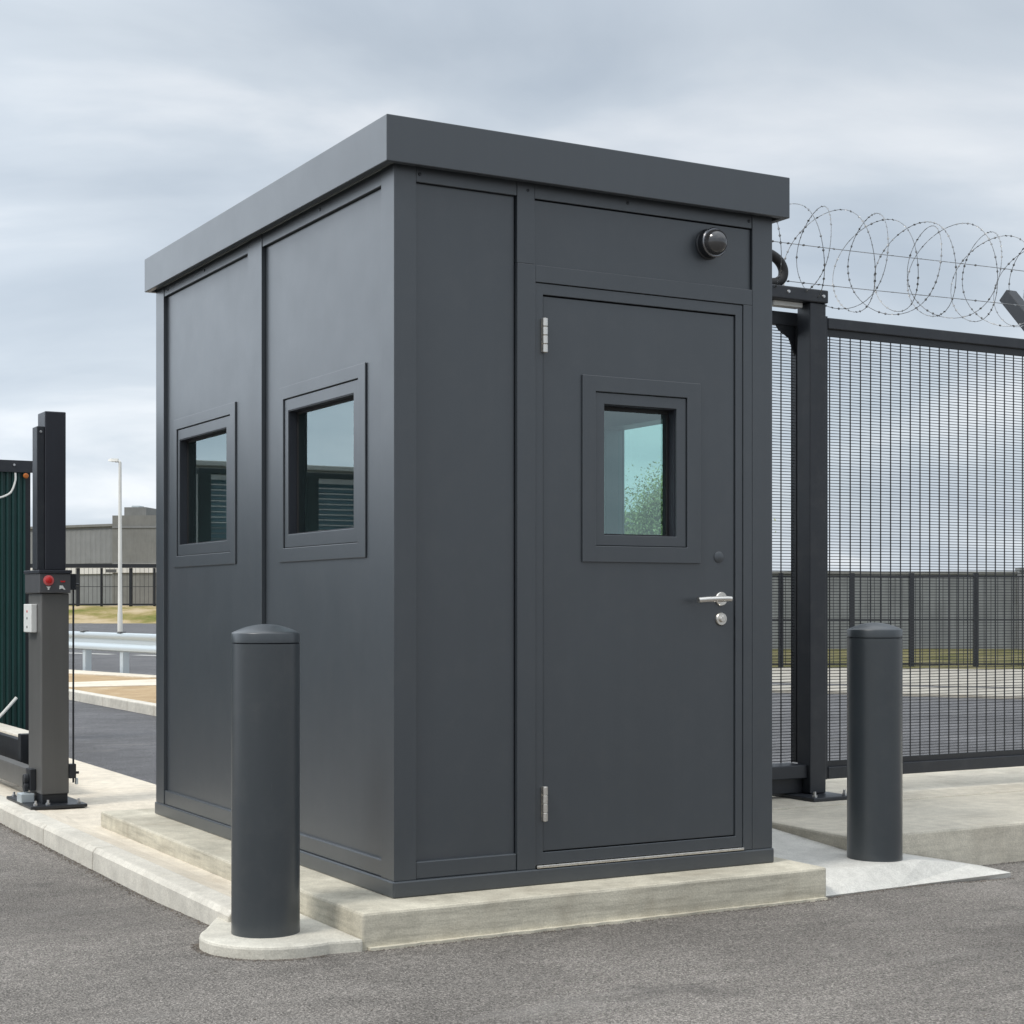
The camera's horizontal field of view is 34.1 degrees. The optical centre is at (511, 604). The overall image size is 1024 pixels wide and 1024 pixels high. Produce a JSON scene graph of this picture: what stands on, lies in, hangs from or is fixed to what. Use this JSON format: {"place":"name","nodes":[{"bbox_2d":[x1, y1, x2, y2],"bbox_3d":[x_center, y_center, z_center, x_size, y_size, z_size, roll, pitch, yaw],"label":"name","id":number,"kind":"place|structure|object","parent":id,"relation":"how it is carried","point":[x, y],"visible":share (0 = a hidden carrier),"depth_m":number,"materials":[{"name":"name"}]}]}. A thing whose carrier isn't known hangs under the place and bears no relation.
{"place":"outdoors","nodes":[
{"label":"outdoors","id":0,"kind":"place"},
{"bbox_2d":[69,605,155,623],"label":"grass bank","id":1,"kind":"structure","parent":0,"point":[109,614],"depth_m":111.25,"materials":[{"name":"green plant"}]},
{"bbox_2d":[30,564,155,605],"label":"boundary fence","id":2,"kind":"object","parent":1,"relation":"on","point":[77,567],"visible":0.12,"depth_m":116.48,"materials":[{"name":"black metal"}]},
{"bbox_2d":[69,679,155,687],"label":"island path","id":3,"kind":"structure","parent":0,"point":[146,682],"depth_m":23.43,"materials":[{"name":"concrete"}]},
{"bbox_2d":[0,758,230,896],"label":"pavement","id":4,"kind":"structure","parent":0,"point":[98,790],"depth_m":9.28,"materials":[{"name":"concrete"}]},
{"bbox_2d":[0,732,28,786],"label":"gate track beam","id":5,"kind":"structure","parent":4,"relation":"on","point":[14,757],"depth_m":10.31,"materials":[{"name":"paint"}]},
{"bbox_2d":[0,723,28,736],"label":"concrete upstand","id":6,"kind":"object","parent":4,"relation":"on","point":[10,730],"depth_m":13.27,"materials":[{"name":"grey concrete"}]},
{"bbox_2d":[7,411,86,809],"bbox_3d":[-2.635,0.024,9.419,0.317,2.193,0.590,0,0,-29],"label":"gate operator","id":7,"kind":"object","parent":4,"relation":"on","point":[50,582],"visible":1,"depth_m":9.26,"materials":[{"name":"black metal"}]},
{"bbox_2d":[0,824,1023,1023],"bbox_3d":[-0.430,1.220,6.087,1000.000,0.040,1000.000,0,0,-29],"label":"ground","id":8,"kind":"structure","parent":0,"point":[77,946],"depth_m":5.51,"materials":[{"name":"grey asphalt"}]},
{"bbox_2d":[0,460,32,730],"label":"green fence","id":9,"kind":"object","parent":8,"relation":"on","point":[14,566],"visible":0.84,"depth_m":14.45,"materials":[{"name":"metal"}]},
{"bbox_2d":[0,473,16,497],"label":"cord","id":10,"kind":"object","parent":9,"relation":"hanging from","point":[9,493],"visible":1,"depth_m":14.38,"materials":[{"name":"white paint"}]},
{"bbox_2d":[0,697,17,717],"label":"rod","id":11,"kind":"object","parent":9,"relation":"attached to","point":[10,704],"visible":1,"depth_m":14.34,"materials":[{"name":"white paint"}]},
{"bbox_2d":[30,524,111,605],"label":"warehouse","id":12,"kind":"structure","parent":8,"relation":"on","point":[89,544],"depth_m":131.02,"materials":[{"name":"metal"}]},
{"bbox_2d":[0,795,230,924],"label":"kerb","id":13,"kind":"structure","parent":8,"relation":"on","point":[172,890],"depth_m":7.35,"materials":[{"name":"concrete"}]},
{"bbox_2d":[199,914,361,959],"bbox_3d":[-0.932,1.230,6.031,0.485,0.140,0.836,0,0,-29],"label":"bollard pad","id":14,"kind":"object","parent":8,"relation":"on","point":[312,937],"visible":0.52,"depth_m":5.75,"materials":[{"name":"concrete"}]},
{"bbox_2d":[231,624,299,937],"bbox_3d":[-0.874,0.639,5.917,0.241,1.142,0.241,0,0,-29],"label":"bollard","id":15,"kind":"object","parent":14,"relation":"on","point":[265,780],"visible":0.98,"depth_m":5.81,"materials":[{"name":"metal"}]},
{"bbox_2d":[112,506,658,605],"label":"factory block","id":16,"kind":"structure","parent":8,"relation":"on","point":[138,534],"depth_m":125.81,"materials":[{"name":"stone"}]},
{"bbox_2d":[101,808,825,950],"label":"concrete plinth","id":17,"kind":"structure","parent":8,"relation":"on","point":[368,918],"depth_m":6.33,"materials":[{"name":"beige concrete"}]},
{"bbox_2d":[145,114,789,898],"bbox_3d":[-0.366,-0.349,7.735,1.842,2.845,2.924,0,0,-29],"label":"guard booth","id":18,"kind":"object","parent":17,"relation":"on","point":[415,378],"visible":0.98,"depth_m":6.57,"materials":[{"name":"paint"}]},
{"bbox_2d":[174,402,235,567],"bbox_3d":[-1.444,-0.555,7.984,0.078,0.738,0.887,0,0,-29],"label":"window","id":19,"kind":"structure","parent":18,"relation":"in","point":[187,553],"depth_m":8.06,"materials":[{"name":"paint"}]},
{"bbox_2d":[279,362,365,562],"bbox_3d":[-0.743,-0.551,6.742,0.078,0.742,0.889,0,0,-29],"label":"window","id":20,"kind":"structure","parent":18,"relation":"in","point":[343,543],"depth_m":6.80,"materials":[{"name":"paint"}]},
{"bbox_2d":[542,296,733,850],"bbox_3d":[0.508,-0.120,6.634,0.923,2.133,0.148,0,0,-29],"label":"door","id":21,"kind":"structure","parent":18,"relation":"in","point":[638,630],"depth_m":6.63,"materials":[{"name":"paint"}]},
{"bbox_2d":[622,424,658,533],"bbox_3d":[0.734,-0.535,7.565,0.012,0.670,0.910,0,0,-29],"label":"window","id":22,"kind":"structure","parent":18,"relation":"in","point":[656,424],"depth_m":7.93,"materials":[{"name":"paint"}]},
{"bbox_2d":[696,228,727,259],"bbox_3d":[0.822,-1.468,6.752,0.124,0.124,0.098,0,0,-29],"label":"security camera","id":23,"kind":"object","parent":18,"relation":"attached to","point":[711,243],"visible":1,"depth_m":6.73,"materials":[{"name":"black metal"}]},
{"bbox_2d":[0,823,1016,1022],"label":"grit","id":24,"kind":"object","parent":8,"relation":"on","point":[197,947],"visible":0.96,"depth_m":6.67,"materials":[{"name":"gravel"}]},
{"bbox_2d":[368,897,827,950],"bbox_3d":[0.392,1.206,6.299,2.040,0.027,0.029,0,0,-29],"label":"mortar edge","id":25,"kind":"object","parent":8,"relation":"on","point":[493,935],"visible":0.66,"depth_m":6.23,"materials":[{"name":"concrete"}]},
{"bbox_2d":[772,828,1010,897],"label":"apron slab","id":26,"kind":"structure","parent":8,"relation":"on","point":[845,875],"depth_m":7.29,"materials":[{"name":"concrete"}]},
{"bbox_2d":[847,623,902,861],"bbox_3d":[1.605,0.649,7.380,0.241,1.142,0.241,0,0,-29],"label":"bollard","id":27,"kind":"object","parent":26,"relation":"on","point":[874,742],"visible":0.98,"depth_m":7.28,"materials":[{"name":"metal"}]},
{"bbox_2d":[772,791,1023,864],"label":"raised slab","id":28,"kind":"structure","parent":8,"relation":"on","point":[984,829],"depth_m":8.01,"materials":[{"name":"concrete"}]},
{"bbox_2d":[772,567,1023,648],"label":"boundary wall","id":29,"kind":"structure","parent":8,"relation":"on","point":[904,593],"depth_m":40.00,"materials":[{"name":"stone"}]},
{"bbox_2d":[772,766,1023,809],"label":"fence footing","id":30,"kind":"object","parent":8,"relation":"on","point":[927,785],"depth_m":9.63,"materials":[{"name":"concrete"}]},
{"bbox_2d":[772,250,846,801],"bbox_3d":[1.337,-0.433,8.872,0.935,2.954,0.365,0,0,-29],"label":"gate portal","id":31,"kind":"object","parent":30,"relation":"on","point":[810,305],"visible":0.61,"depth_m":9.03,"materials":[{"name":"metal"}]},
{"bbox_2d":[772,310,806,794],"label":"sliding gate","id":32,"kind":"structure","parent":31,"relation":"attached to","point":[787,778],"depth_m":9.13,"materials":[{"name":"metal"}]},
{"bbox_2d":[772,240,1021,270],"bbox_3d":[3.177,-1.975,9.959,5.088,0.060,0.014,0,0,-29],"label":"barbed wire","id":33,"kind":"object","parent":31,"relation":"attached to","point":[890,255],"visible":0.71,"depth_m":9.35,"materials":[{"name":"grey metal"}]},
{"bbox_2d":[787,280,1023,305],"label":"barbed wire","id":34,"kind":"object","parent":31,"relation":"attached to","point":[975,300],"visible":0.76,"depth_m":9.38,"materials":[{"name":"grey metal"}]},
{"bbox_2d":[828,290,1023,778],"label":"fence","id":35,"kind":"object","parent":30,"relation":"on","point":[900,335],"visible":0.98,"depth_m":9.48,"materials":[{"name":"metal"}]},
{"bbox_2d":[775,203,1023,326],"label":"razor wire","id":36,"kind":"object","parent":35,"relation":"attached to","point":[875,266],"visible":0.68,"depth_m":9.44,"materials":[{"name":"grey metal"}]},
{"bbox_2d":[0,0,1023,570],"label":"sky","id":37,"kind":"structure","parent":0,"point":[127,127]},
{"bbox_2d":[69,623,1023,783],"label":"access road","id":38,"kind":"structure","parent":0,"point":[120,741],"depth_m":16.36,"materials":[{"name":"grey asphalt"}]},
{"bbox_2d":[69,630,155,672],"bbox_3d":[-6.155,0.794,26.976,0.181,0.712,20.147,0,0,-36],"label":"guard rail","id":39,"kind":"object","parent":38,"relation":"on","point":[87,642],"visible":0.18,"depth_m":27.36,"materials":[{"name":"grey metal"}]},
{"bbox_2d":[69,674,155,702],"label":"traffic island","id":40,"kind":"structure","parent":38,"relation":"on","point":[144,693],"depth_m":21.95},
{"bbox_2d":[69,670,155,677],"bbox_3d":[-7.545,1.125,27.923,0.843,0.050,7.050,0,0,-38],"label":"island edging","id":41,"kind":"object","parent":40,"relation":"on","point":[84,672],"visible":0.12,"depth_m":26.38,"materials":[{"name":"concrete"}]},
{"bbox_2d":[69,689,155,715],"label":"island kerb","id":42,"kind":"structure","parent":38,"relation":"on","point":[138,706],"depth_m":19.24,"materials":[{"name":"concrete"}]},
{"bbox_2d":[108,458,122,631],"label":"street lamp","id":43,"kind":"object","parent":38,"relation":"on","point":[120,622],"visible":0.94,"depth_m":54.95,"materials":[{"name":"grey metal"}]},
{"bbox_2d":[624,460,775,534],"bbox_3d":[2.526,-1.052,33.585,5.571,4.502,3.939,0,0,6],"label":"tree","id":44,"kind":"object","parent":38,"relation":"on","point":[652,523],"visible":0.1,"depth_m":33.64,"materials":[{"name":"green plant"}]},
{"bbox_2d":[772,573,1023,666],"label":"perimeter fence","id":45,"kind":"object","parent":38,"relation":"on","point":[912,612],"visible":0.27,"depth_m":31.63,"materials":[{"name":"black metal"}]},
{"bbox_2d":[772,685,1023,699],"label":"kerb","id":46,"kind":"structure","parent":38,"relation":"on","point":[916,694],"depth_m":22.12,"materials":[{"name":"concrete"}]},
{"bbox_2d":[772,668,1023,686],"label":"footpath","id":47,"kind":"structure","parent":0,"point":[915,678],"depth_m":27.25,"materials":[{"name":"concrete"}]},
{"bbox_2d":[772,649,1023,668],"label":"grass verge","id":48,"kind":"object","parent":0,"point":[943,652],"depth_m":34.55,"materials":[{"name":"green plant"}]}
]}

